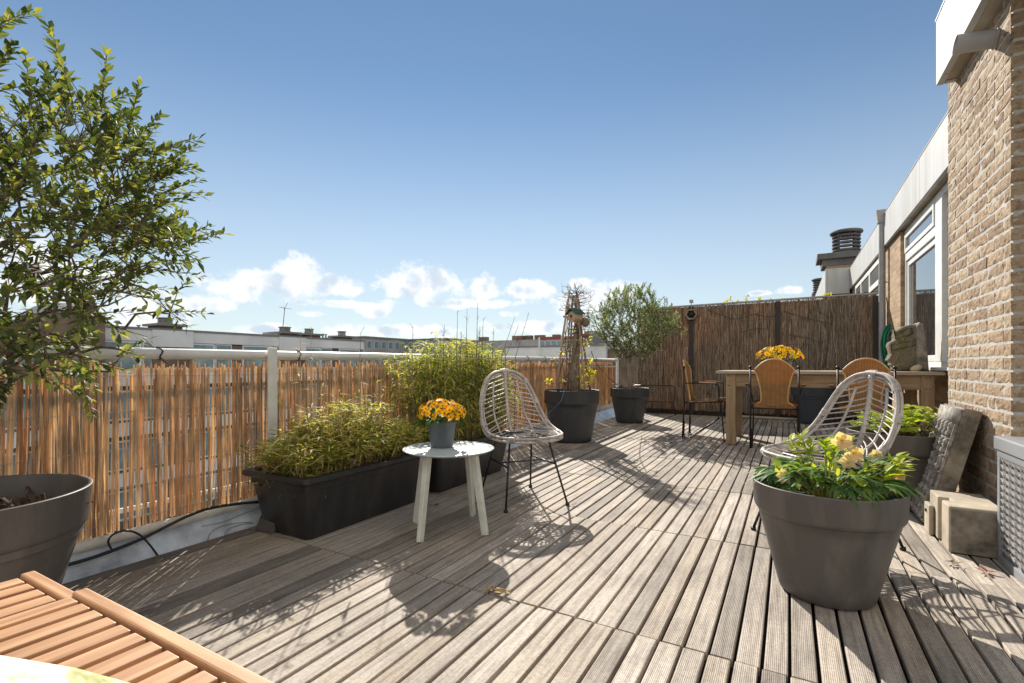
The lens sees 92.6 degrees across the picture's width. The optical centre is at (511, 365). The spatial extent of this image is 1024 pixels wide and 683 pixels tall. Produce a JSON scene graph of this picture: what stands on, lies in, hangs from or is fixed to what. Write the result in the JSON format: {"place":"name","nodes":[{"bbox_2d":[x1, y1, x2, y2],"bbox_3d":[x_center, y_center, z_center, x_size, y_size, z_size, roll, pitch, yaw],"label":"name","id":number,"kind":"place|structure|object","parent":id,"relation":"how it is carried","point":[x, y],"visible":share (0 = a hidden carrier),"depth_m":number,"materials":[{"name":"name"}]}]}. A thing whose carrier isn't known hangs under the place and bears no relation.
{"place":"outdoors","nodes":[
{"label":"outdoors","id":0,"kind":"place"},
{"bbox_2d":[61,407,614,584],"bbox_3d":[-0.556,1.018,4.250,0.304,0.629,10.052,0,0,29],"label":"roof edge","id":1,"kind":"object","parent":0,"point":[175,538],"visible":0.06,"depth_m":2.23,"materials":[{"name":"grey metal"}]},
{"bbox_2d":[68,501,258,565],"bbox_3d":[-1.534,0.727,2.201,0.052,0.105,0.939,0,0,33],"label":"thick cable","id":2,"kind":"object","parent":1,"relation":"on","point":[152,533],"visible":0.81,"depth_m":2.16,"materials":[{"name":"black rubber"}]},
{"bbox_2d":[202,508,259,540],"bbox_3d":[-1.398,0.799,2.479,0.048,0.075,0.311,0,0,28],"label":"thin white cable","id":3,"kind":"object","parent":1,"relation":"on","point":[229,524],"visible":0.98,"depth_m":2.46,"materials":[{"name":"grey plastic"}]},
{"bbox_2d":[0,346,618,518],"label":"railing","id":4,"kind":"object","parent":1,"relation":"on","point":[271,356],"visible":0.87,"depth_m":2.68,"materials":[{"name":"grey metal"}]},
{"bbox_2d":[0,359,612,541],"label":"reed screen","id":5,"kind":"object","parent":4,"relation":"attached to","point":[90,462],"visible":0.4,"depth_m":2.29,"materials":[{"name":"wicker"}]},
{"bbox_2d":[72,404,612,555],"bbox_3d":[-0.455,0.715,4.336,0.058,0.097,9.502,0,0,28],"label":"drain pipe","id":6,"kind":"object","parent":1,"relation":"on","point":[93,543],"visible":0.22,"depth_m":2.18,"materials":[{"name":"white plastic"}]},
{"bbox_2d":[327,336,476,420],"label":"apartment block","id":7,"kind":"structure","parent":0,"point":[380,345],"depth_m":87.21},
{"bbox_2d":[367,341,371,347],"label":"window","id":8,"kind":"structure","parent":7,"relation":"in","point":[369,343],"depth_m":83.09,"materials":[{"name":"blue glass"}]},
{"bbox_2d":[374,341,378,348],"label":"window","id":9,"kind":"structure","parent":7,"relation":"in","point":[376,343],"depth_m":84.50,"materials":[{"name":"blue glass"}]},
{"bbox_2d":[381,341,385,348],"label":"window","id":10,"kind":"structure","parent":7,"relation":"in","point":[383,344],"depth_m":85.95,"materials":[{"name":"glass"}]},
{"bbox_2d":[388,342,392,348],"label":"window","id":11,"kind":"structure","parent":7,"relation":"in","point":[390,344],"depth_m":87.46,"materials":[{"name":"blue glass"}]},
{"bbox_2d":[0,0,947,344],"label":"sky","id":12,"kind":"structure","parent":0,"point":[382,167],"materials":[{"name":"blue"}]},
{"bbox_2d":[505,337,674,423],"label":"white block","id":13,"kind":"structure","parent":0,"point":[599,351],"depth_m":48.46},
{"bbox_2d":[584,331,634,346],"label":"grey stair tower","id":14,"kind":"structure","parent":0,"point":[596,340],"depth_m":73.81,"materials":[{"name":"grey concrete"}]},
{"bbox_2d":[640,416,938,682],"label":"deck base","id":15,"kind":"object","parent":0,"point":[789,643],"depth_m":1.62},
{"bbox_2d":[62,413,1023,682],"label":"deck","id":16,"kind":"structure","parent":15,"relation":"on","point":[594,583],"depth_m":1.81,"materials":[{"name":"grey wood"}]},
{"bbox_2d":[0,571,73,618],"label":"slatted bench","id":17,"kind":"object","parent":16,"relation":"on","point":[30,590],"visible":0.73,"depth_m":0.97,"materials":[{"name":"brown wood"}]},
{"bbox_2d":[0,474,92,583],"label":"plant pot","id":18,"kind":"object","parent":16,"relation":"on","point":[43,518],"visible":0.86,"depth_m":1.41,"materials":[{"name":"plastic"}]},
{"bbox_2d":[0,3,234,424],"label":"evergreen tree","id":19,"kind":"object","parent":18,"relation":"in","point":[107,144],"visible":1,"depth_m":1.40,"materials":[{"name":"green plant"}]},
{"bbox_2d":[0,655,128,682],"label":"lichen board table","id":20,"kind":"object","parent":16,"relation":"on","point":[15,670],"visible":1,"depth_m":0.37,"materials":[{"name":"wood"}]},
{"bbox_2d":[107,530,157,555],"bbox_3d":[-1.584,0.754,2.055,0.079,0.168,0.198,0,0,29],"label":"thin cable","id":21,"kind":"object","parent":16,"relation":"on","point":[141,536],"visible":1,"depth_m":2.02,"materials":[{"name":"black rubber"}]},
{"bbox_2d":[0,588,273,682],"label":"slatted bench","id":22,"kind":"object","parent":16,"relation":"on","point":[87,629],"visible":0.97,"depth_m":0.76,"materials":[{"name":"brown wood"}]},
{"bbox_2d":[255,514,275,533],"bbox_3d":[-1.247,0.793,2.485,0.181,0.077,0.076,0,0,29],"label":"stone wedge","id":23,"kind":"object","parent":16,"relation":"on","point":[265,526],"visible":0.64,"depth_m":2.45,"materials":[{"name":"stone"}]},
{"bbox_2d":[242,454,419,539],"bbox_3d":[-0.915,0.678,2.755,0.495,0.310,0.965,0,0,29],"label":"long planter","id":24,"kind":"object","parent":16,"relation":"on","point":[310,511],"visible":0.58,"depth_m":2.44,"materials":[{"name":"black plastic"}]},
{"bbox_2d":[232,328,428,497],"bbox_3d":[-0.913,0.233,2.714,0.648,0.870,1.121,0,0,29],"label":"bamboo","id":25,"kind":"object","parent":24,"relation":"in","point":[326,445],"visible":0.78,"depth_m":2.53,"materials":[{"name":"plant"}]},
{"bbox_2d":[402,441,493,542],"bbox_3d":[-0.320,0.629,2.505,0.464,0.416,0.494,0,0,29],"label":"side table","id":26,"kind":"object","parent":16,"relation":"on","point":[469,451],"visible":0.97,"depth_m":2.42,"materials":[{"name":"white paint"}]},
{"bbox_2d":[426,418,456,447],"bbox_3d":[-0.361,0.351,2.525,0.158,0.137,0.158,0,0,29],"label":"flower pot","id":27,"kind":"object","parent":26,"relation":"on","point":[442,435],"visible":0.72,"depth_m":2.47,"materials":[{"name":"ceramic"}]},
{"bbox_2d":[416,398,465,427],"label":"orange pansies","id":28,"kind":"object","parent":27,"relation":"in","point":[440,412],"visible":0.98,"depth_m":2.44,"materials":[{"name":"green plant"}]},
{"bbox_2d":[429,430,511,492],"bbox_3d":[-0.426,0.678,3.619,0.495,0.310,0.960,0,0,29],"label":"long planter","id":29,"kind":"object","parent":16,"relation":"on","point":[447,474],"visible":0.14,"depth_m":3.33,"materials":[{"name":"black plastic"}]},
{"bbox_2d":[358,303,528,452],"bbox_3d":[-0.507,0.106,3.450,0.768,1.107,1.656,0,0,29],"label":"tall bamboo","id":30,"kind":"object","parent":29,"relation":"in","point":[459,379],"visible":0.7,"depth_m":3.42,"materials":[{"name":"plant"}]},
{"bbox_2d":[482,585,508,593],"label":"dry twigs","id":31,"kind":"object","parent":16,"relation":"on","point":[497,589],"visible":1,"depth_m":1.78,"materials":[{"name":"beige plant"}]},
{"bbox_2d":[479,368,569,512],"bbox_3d":[0.050,0.428,3.075,0.489,0.812,0.552,0,0,-23],"label":"rattan chair","id":32,"kind":"object","parent":16,"relation":"on","point":[531,439],"visible":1,"depth_m":3.17,"materials":[{"name":"beige wicker"}]},
{"bbox_2d":[544,389,599,442],"bbox_3d":[0.657,0.552,5.407,0.610,0.558,0.610,0,0,29],"label":"plant pot","id":33,"kind":"object","parent":16,"relation":"on","point":[571,415],"visible":0.89,"depth_m":5.18,"materials":[{"name":"plastic"}]},
{"bbox_2d":[545,282,603,390],"bbox_3d":[0.731,-0.304,5.408,0.627,1.239,0.653,0,0,29],"label":"espalier tree","id":34,"kind":"object","parent":33,"relation":"on","point":[573,374],"visible":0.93,"depth_m":5.36,"materials":[{"name":"brown plant"}]},
{"bbox_2d":[565,296,585,322],"bbox_3d":[0.662,-0.591,5.146,0.181,0.278,0.143,0,0,-41],"label":"birdhouse","id":35,"kind":"object","parent":34,"relation":"hanging from","point":[574,315],"visible":1,"depth_m":5.12,"materials":[{"name":"brown wood"}]},
{"bbox_2d":[580,320,589,337],"bbox_3d":[0.786,-0.389,5.250,0.110,0.196,0.110,0,0,29],"label":"hanging basket","id":36,"kind":"object","parent":34,"relation":"hanging from","point":[584,335],"visible":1,"depth_m":5.22,"materials":[{"name":"wicker"}]},
{"bbox_2d":[581,318,589,326],"bbox_3d":[0.795,-0.465,5.302,0.094,0.096,0.097,0,0,29],"label":"nesting ball","id":37,"kind":"object","parent":34,"relation":"hanging from","point":[586,321],"visible":0.85,"depth_m":5.27,"materials":[{"name":"brown wicker"}]},
{"bbox_2d":[610,387,648,422],"bbox_3d":[1.719,0.582,7.162,0.560,0.498,0.560,0,0,29],"label":"plant pot","id":38,"kind":"object","parent":16,"relation":"on","point":[629,405],"visible":0.99,"depth_m":6.96,"materials":[{"name":"plastic"}]},
{"bbox_2d":[586,281,686,388],"bbox_3d":[1.776,-0.419,7.074,1.406,1.628,1.415,0,0,29],"label":"olive tree","id":39,"kind":"object","parent":38,"relation":"in","point":[625,347],"visible":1,"depth_m":6.89,"materials":[{"name":"green plant"}]},
{"bbox_2d":[633,385,674,413],"bbox_3d":[2.432,0.582,8.470,0.745,0.478,0.118,0,0,29],"label":"folded rod frame","id":40,"kind":"object","parent":16,"relation":"on","point":[659,401],"visible":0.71,"depth_m":8.41,"materials":[{"name":"black metal"}]},
{"bbox_2d":[682,360,725,441],"bbox_3d":[2.227,0.389,5.645,0.505,0.914,0.562,0,0,29],"label":"wicker chair","id":41,"kind":"object","parent":16,"relation":"on","point":[687,374],"visible":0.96,"depth_m":5.56,"materials":[{"name":"wicker"}]},
{"bbox_2d":[742,415,796,419],"bbox_3d":[3.945,0.803,7.511,0.869,0.025,0.050,0,0,32],"label":"timber batten","id":42,"kind":"object","parent":16,"relation":"on","point":[770,417],"visible":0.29,"depth_m":7.47,"materials":[{"name":"grey wood"}]},
{"bbox_2d":[744,358,806,450],"bbox_3d":[2.675,0.389,4.987,0.562,0.914,0.505,0,0,29],"label":"wicker chair","id":43,"kind":"object","parent":16,"relation":"on","point":[774,376],"visible":0.9,"depth_m":4.81,"materials":[{"name":"wicker"}]},
{"bbox_2d":[791,388,839,424],"bbox_3d":[4.325,0.567,6.975,0.620,0.528,0.620,0,0,29],"label":"plant pot","id":44,"kind":"object","parent":16,"relation":"on","point":[813,401],"visible":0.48,"depth_m":6.78,"materials":[{"name":"black plastic"}]},
{"bbox_2d":[751,370,905,550],"bbox_3d":[1.509,0.428,2.336,0.552,0.812,0.489,0,0,-12],"label":"rattan chair","id":45,"kind":"object","parent":16,"relation":"on","point":[770,451],"visible":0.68,"depth_m":2.38,"materials":[{"name":"beige wicker"}]},
{"bbox_2d":[716,370,945,443],"bbox_3d":[3.188,0.446,5.112,1.875,0.775,0.838,0,0,29],"label":"dining table","id":46,"kind":"object","parent":16,"relation":"on","point":[911,383],"visible":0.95,"depth_m":4.88,"materials":[{"name":"brown wood"}]},
{"bbox_2d":[885,322,928,370],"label":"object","id":47,"kind":"object","parent":46,"relation":"on","point":[906,347],"visible":0.99,"depth_m":4.65,"materials":[{"name":"beige stone"}]},
{"bbox_2d":[910,365,921,371],"bbox_3d":[3.750,0.028,4.542,0.097,0.060,0.059,-28,-13,27],"label":"pebble","id":48,"kind":"object","parent":46,"relation":"on","point":[915,368],"visible":1,"depth_m":4.52,"materials":[{"name":"stone"}]},
{"bbox_2d":[752,469,910,610],"bbox_3d":[1.154,0.632,1.800,0.486,0.398,0.486,0,0,29],"label":"plant pot","id":49,"kind":"object","parent":16,"relation":"on","point":[834,553],"visible":0.84,"depth_m":1.64,"materials":[{"name":"plastic"}]},
{"bbox_2d":[744,427,925,510],"bbox_3d":[1.199,0.368,1.819,0.588,0.264,0.501,0,0,-21],"label":"hellebore","id":50,"kind":"object","parent":49,"relation":"on","point":[889,478],"visible":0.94,"depth_m":1.75,"materials":[{"name":"green plant"}]},
{"bbox_2d":[828,358,901,433],"bbox_3d":[3.291,0.389,4.582,0.562,0.914,0.505,0,0,31],"label":"wicker chair","id":51,"kind":"object","parent":16,"relation":"on","point":[857,366],"visible":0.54,"depth_m":4.42,"materials":[{"name":"wicker"}]},
{"bbox_2d":[846,426,935,511],"bbox_3d":[2.322,0.612,2.937,0.530,0.438,0.530,0,0,29],"label":"plant pot","id":52,"kind":"object","parent":16,"relation":"on","point":[920,449],"visible":0.17,"depth_m":2.73,"materials":[{"name":"plastic"}]},
{"bbox_2d":[849,404,938,436],"bbox_3d":[2.331,0.340,2.933,0.533,0.208,0.532,0,0,29],"label":"strawberry plant","id":53,"kind":"object","parent":52,"relation":"on","point":[910,420],"visible":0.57,"depth_m":2.86,"materials":[{"name":"green plant"}]},
{"bbox_2d":[888,389,903,420],"bbox_3d":[4.221,0.483,5.328,0.200,0.660,0.302,0,0,29],"label":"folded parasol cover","id":54,"kind":"object","parent":16,"relation":"on","point":[891,400],"visible":0.02,"depth_m":5.35,"materials":[{"name":"black fabric"}]},
{"bbox_2d":[850,0,1023,504],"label":"brick building","id":55,"kind":"structure","parent":16,"relation":"on","point":[940,256],"depth_m":2.60,"materials":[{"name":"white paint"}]},
{"bbox_2d":[815,267,852,299],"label":"neighbouring wing","id":56,"kind":"structure","parent":55,"relation":"attached to","point":[835,281],"depth_m":10.77,"materials":[{"name":"white paint"}]},
{"bbox_2d":[811,278,821,298],"bbox_3d":[11.309,-2.579,17.730,0.813,1.135,0.800,0,0,29],"label":"louvred chimney","id":57,"kind":"object","parent":56,"relation":"on","point":[816,282],"visible":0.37,"depth_m":17.70,"materials":[{"name":"metal"}]},
{"bbox_2d":[816,228,863,271],"bbox_3d":[7.833,-2.599,11.654,1.000,1.175,0.840,0,0,29],"label":"louvred chimney","id":58,"kind":"object","parent":56,"relation":"on","point":[838,257],"visible":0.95,"depth_m":11.40,"materials":[{"name":"metal"}]},
{"bbox_2d":[855,259,878,296],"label":"window","id":59,"kind":"structure","parent":55,"relation":"in","point":[869,282],"depth_m":8.19,"materials":[{"name":"white glass"}]},
{"bbox_2d":[880,323,890,368],"bbox_3d":[5.118,0.125,6.595,0.263,1.405,0.238,0,0,29],"label":"garden hose","id":60,"kind":"object","parent":55,"relation":"hanging from","point":[884,338],"visible":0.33,"depth_m":6.67,"materials":[{"name":"green plastic"}]},
{"bbox_2d":[904,182,947,370],"bbox_3d":[3.953,-0.804,4.449,0.140,1.703,3.637,0,0,29],"label":"window","id":61,"kind":"structure","parent":55,"relation":"in","point":[926,238],"depth_m":5.00,"materials":[{"name":"white glass"}]},
{"bbox_2d":[910,403,982,522],"bbox_3d":[2.311,0.529,2.639,0.243,0.628,0.378,0,0,29],"label":"carved relief stone","id":62,"kind":"object","parent":16,"relation":"on","point":[954,427],"visible":0.76,"depth_m":2.50,"materials":[{"name":"grey stone"}]},
{"bbox_2d":[924,490,996,557],"bbox_3d":[2.103,0.731,2.288,0.223,0.205,0.347,0,0,29],"label":"concrete block","id":63,"kind":"object","parent":16,"relation":"on","point":[960,522],"depth_m":2.17,"materials":[{"name":"concrete"}]},
{"bbox_2d":[974,565,997,572],"bbox_3d":[1.894,0.821,1.964,0.062,0.013,0.068,0,0,-25],"label":"dead leaf","id":64,"kind":"object","parent":16,"relation":"on","point":[982,567],"visible":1,"depth_m":1.98,"materials":[{"name":"brown plant"}]},
{"bbox_2d":[994,436,1023,584],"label":"storage box","id":65,"kind":"object","parent":16,"relation":"on","point":[1010,504],"visible":1,"depth_m":1.97,"materials":[{"name":"grey plastic"}]},
{"bbox_2d":[637,292,878,422],"bbox_3d":[3.753,-0.094,7.904,3.490,1.914,0.105,0,0,29],"label":"heather fence","id":66,"kind":"object","parent":15,"relation":"on","point":[708,345],"visible":0.67,"depth_m":7.85,"materials":[{"name":"brown plant"}]},
{"bbox_2d":[685,300,697,319],"bbox_3d":[3.030,-0.937,8.264,0.194,0.335,0.111,0,0,29],"label":"hexagonal wall light","id":67,"kind":"object","parent":66,"relation":"attached to","point":[691,309],"visible":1,"depth_m":8.23,"materials":[{"name":"metal"}]},
{"bbox_2d":[707,293,834,367],"bbox_3d":[4.035,-0.551,7.733,1.778,1.175,0.099,0,0,29],"label":"climbing vine","id":68,"kind":"object","parent":66,"relation":"attached to","point":[760,298],"visible":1,"depth_m":7.58,"materials":[{"name":"brown plant"}]},
{"label":"ground","id":69,"kind":"structure","parent":0,"visible":0},
{"bbox_2d":[16,295,107,540],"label":"brick tower","id":70,"kind":"structure","parent":69,"relation":"on","point":[61,327],"depth_m":24.66,"materials":[{"name":"grey brick"}]},
{"bbox_2d":[0,320,364,534],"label":"terraced block","id":71,"kind":"structure","parent":69,"relation":"on","point":[226,340],"depth_m":31.79,"materials":[{"name":"grey brick"}]},
{"bbox_2d":[2,451,30,475],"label":"window","id":72,"kind":"structure","parent":71,"relation":"in","point":[29,451],"depth_m":23.99,"materials":[{"name":"grey glass"}]},
{"bbox_2d":[0,336,34,366],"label":"window","id":73,"kind":"structure","parent":71,"relation":"in","point":[32,360],"depth_m":24.16,"materials":[{"name":"grey glass"}]},
{"bbox_2d":[4,394,30,429],"bbox_3d":[-24.390,2.293,24.080,0.110,1.680,2.300,0,0,29],"label":"window","id":74,"kind":"structure","parent":71,"relation":"in","point":[23,394],"depth_m":24.27,"materials":[{"name":"grey glass"}]},
{"bbox_2d":[107,390,131,420],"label":"window","id":75,"kind":"structure","parent":71,"relation":"in","point":[124,392],"depth_m":27.93,"materials":[{"name":"grey glass"}]},
{"bbox_2d":[105,340,141,367],"bbox_3d":[-22.322,-0.557,27.735,0.110,1.680,2.300,0,0,29],"label":"window","id":76,"kind":"structure","parent":71,"relation":"in","point":[129,363],"depth_m":27.97,"materials":[{"name":"glass"}]},
{"bbox_2d":[109,439,141,471],"bbox_3d":[-22.322,5.143,27.735,0.110,1.680,2.300,0,0,29],"label":"window","id":77,"kind":"structure","parent":71,"relation":"in","point":[120,442],"depth_m":27.84,"materials":[{"name":"glass"}]},
{"bbox_2d":[109,487,141,520],"bbox_3d":[-22.322,7.993,27.735,0.110,1.680,2.300,0,0,29],"label":"window","id":78,"kind":"structure","parent":71,"relation":"in","point":[121,492],"depth_m":27.88,"materials":[{"name":"glass"}]},
{"bbox_2d":[142,341,151,367],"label":"window","id":79,"kind":"structure","parent":71,"relation":"in","point":[147,363],"depth_m":28.92,"materials":[{"name":"glass"}]},
{"bbox_2d":[142,483,162,513],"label":"window","id":80,"kind":"structure","parent":71,"relation":"in","point":[162,483],"depth_m":29.01,"materials":[{"name":"grey glass"}]},
{"bbox_2d":[145,436,162,465],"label":"window","id":81,"kind":"structure","parent":71,"relation":"in","point":[162,436],"depth_m":29.38,"materials":[{"name":"grey glass"}]},
{"bbox_2d":[148,390,162,417],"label":"window","id":82,"kind":"structure","parent":71,"relation":"in","point":[148,390],"depth_m":29.06,"materials":[{"name":"grey glass"}]},
{"bbox_2d":[142,317,193,372],"bbox_3d":[-21.631,-1.171,30.562,1.950,3.609,2.300,0,0,29],"label":"roof chimney","id":83,"kind":"object","parent":71,"relation":"on","point":[172,339],"visible":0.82,"depth_m":30.07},
{"bbox_2d":[180,431,213,459],"bbox_3d":[-20.254,5.143,31.391,0.110,1.680,2.300,0,0,29],"label":"window","id":84,"kind":"structure","parent":71,"relation":"in","point":[206,450],"depth_m":31.57,"materials":[{"name":"grey glass"}]},
{"bbox_2d":[180,387,214,414],"bbox_3d":[-20.254,2.293,31.391,0.110,1.680,2.300,0,0,29],"label":"window","id":85,"kind":"structure","parent":71,"relation":"in","point":[210,387],"depth_m":31.31,"materials":[{"name":"grey glass"}]},
{"bbox_2d":[182,473,214,505],"bbox_3d":[-20.254,7.993,31.391,0.110,1.680,2.300,0,0,29],"label":"window","id":86,"kind":"structure","parent":71,"relation":"in","point":[213,494],"depth_m":31.92,"materials":[{"name":"grey glass"}]},
{"bbox_2d":[192,343,214,367],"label":"window","id":87,"kind":"structure","parent":71,"relation":"in","point":[209,362],"depth_m":31.79,"materials":[{"name":"glass"}]},
{"bbox_2d":[215,344,231,367],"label":"window","id":88,"kind":"structure","parent":71,"relation":"in","point":[217,346],"depth_m":32.86,"materials":[{"name":"glass"}]},
{"bbox_2d":[215,387,231,412],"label":"window","id":89,"kind":"structure","parent":71,"relation":"in","point":[219,387],"depth_m":33.03,"materials":[{"name":"grey glass"}]},
{"bbox_2d":[215,428,231,454],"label":"window","id":90,"kind":"structure","parent":71,"relation":"in","point":[231,428],"depth_m":32.82,"materials":[{"name":"grey glass"}]},
{"bbox_2d":[216,470,230,496],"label":"window","id":91,"kind":"structure","parent":71,"relation":"in","point":[229,470],"depth_m":33.03,"materials":[{"name":"grey glass"}]},
{"bbox_2d":[243,385,264,409],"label":"window","id":92,"kind":"structure","parent":71,"relation":"in","point":[264,385],"depth_m":34.32,"materials":[{"name":"grey glass"}]},
{"bbox_2d":[244,425,264,449],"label":"window","id":93,"kind":"structure","parent":71,"relation":"in","point":[264,425],"depth_m":34.64,"materials":[{"name":"grey glass"}]},
{"bbox_2d":[242,345,272,367],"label":"window","id":94,"kind":"structure","parent":71,"relation":"in","point":[244,347],"depth_m":34.76,"materials":[{"name":"glass"}]},
{"bbox_2d":[274,326,305,366],"bbox_3d":[-17.527,-1.171,37.817,1.950,3.609,2.300,0,0,29],"label":"roof chimney","id":95,"kind":"object","parent":71,"relation":"on","point":[289,343],"visible":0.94,"depth_m":37.28,"materials":[{"name":"white paint"}]},
{"bbox_2d":[299,383,316,405],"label":"window","id":96,"kind":"structure","parent":71,"relation":"in","point":[300,391],"depth_m":38.75,"materials":[{"name":"grey glass"}]},
{"bbox_2d":[298,328,323,337],"bbox_3d":[-16.469,-2.522,39.738,1.520,0.909,1.700,0,0,29],"label":"roof chimney","id":97,"kind":"object","parent":71,"relation":"on","point":[308,332],"visible":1,"depth_m":39.41,"materials":[{"name":"grey concrete"}]},
{"bbox_2d":[305,347,319,366],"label":"window","id":98,"kind":"structure","parent":71,"relation":"in","point":[307,349],"depth_m":39.08,"materials":[{"name":"grey glass"}]},
{"bbox_2d":[320,348,331,366],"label":"window","id":99,"kind":"structure","parent":71,"relation":"in","point":[325,362],"depth_m":40.10,"materials":[{"name":"grey glass"}]},
{"bbox_2d":[328,331,355,338],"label":"roof chimney","id":100,"kind":"object","parent":71,"relation":"on","point":[340,335],"visible":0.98,"depth_m":42.29,"materials":[{"name":"grey concrete"}]},
{"bbox_2d":[338,349,359,366],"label":"window","id":101,"kind":"structure","parent":71,"relation":"in","point":[339,350],"depth_m":42.30,"materials":[{"name":"grey glass"}]},
{"bbox_2d":[475,334,581,412],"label":"red trimmed flats","id":102,"kind":"structure","parent":69,"relation":"on","point":[529,340],"depth_m":87.65,"materials":[{"name":"concrete"}]},
{"bbox_2d":[545,341,550,345],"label":"window","id":103,"kind":"structure","parent":102,"relation":"in","point":[547,343],"depth_m":83.74,"materials":[{"name":"blue glass"}]},
{"bbox_3d":[2.901,-0.012,5.310,0.349,0.137,0.270,0,0,29],"label":"flower bowl","id":104,"kind":"object","parent":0,"visible":0},
{"bbox_2d":[756,345,803,362],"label":"yellow pansies","id":105,"kind":"object","parent":104,"relation":"in","point":[794,354],"visible":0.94,"depth_m":5.23,"materials":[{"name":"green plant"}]}
]}

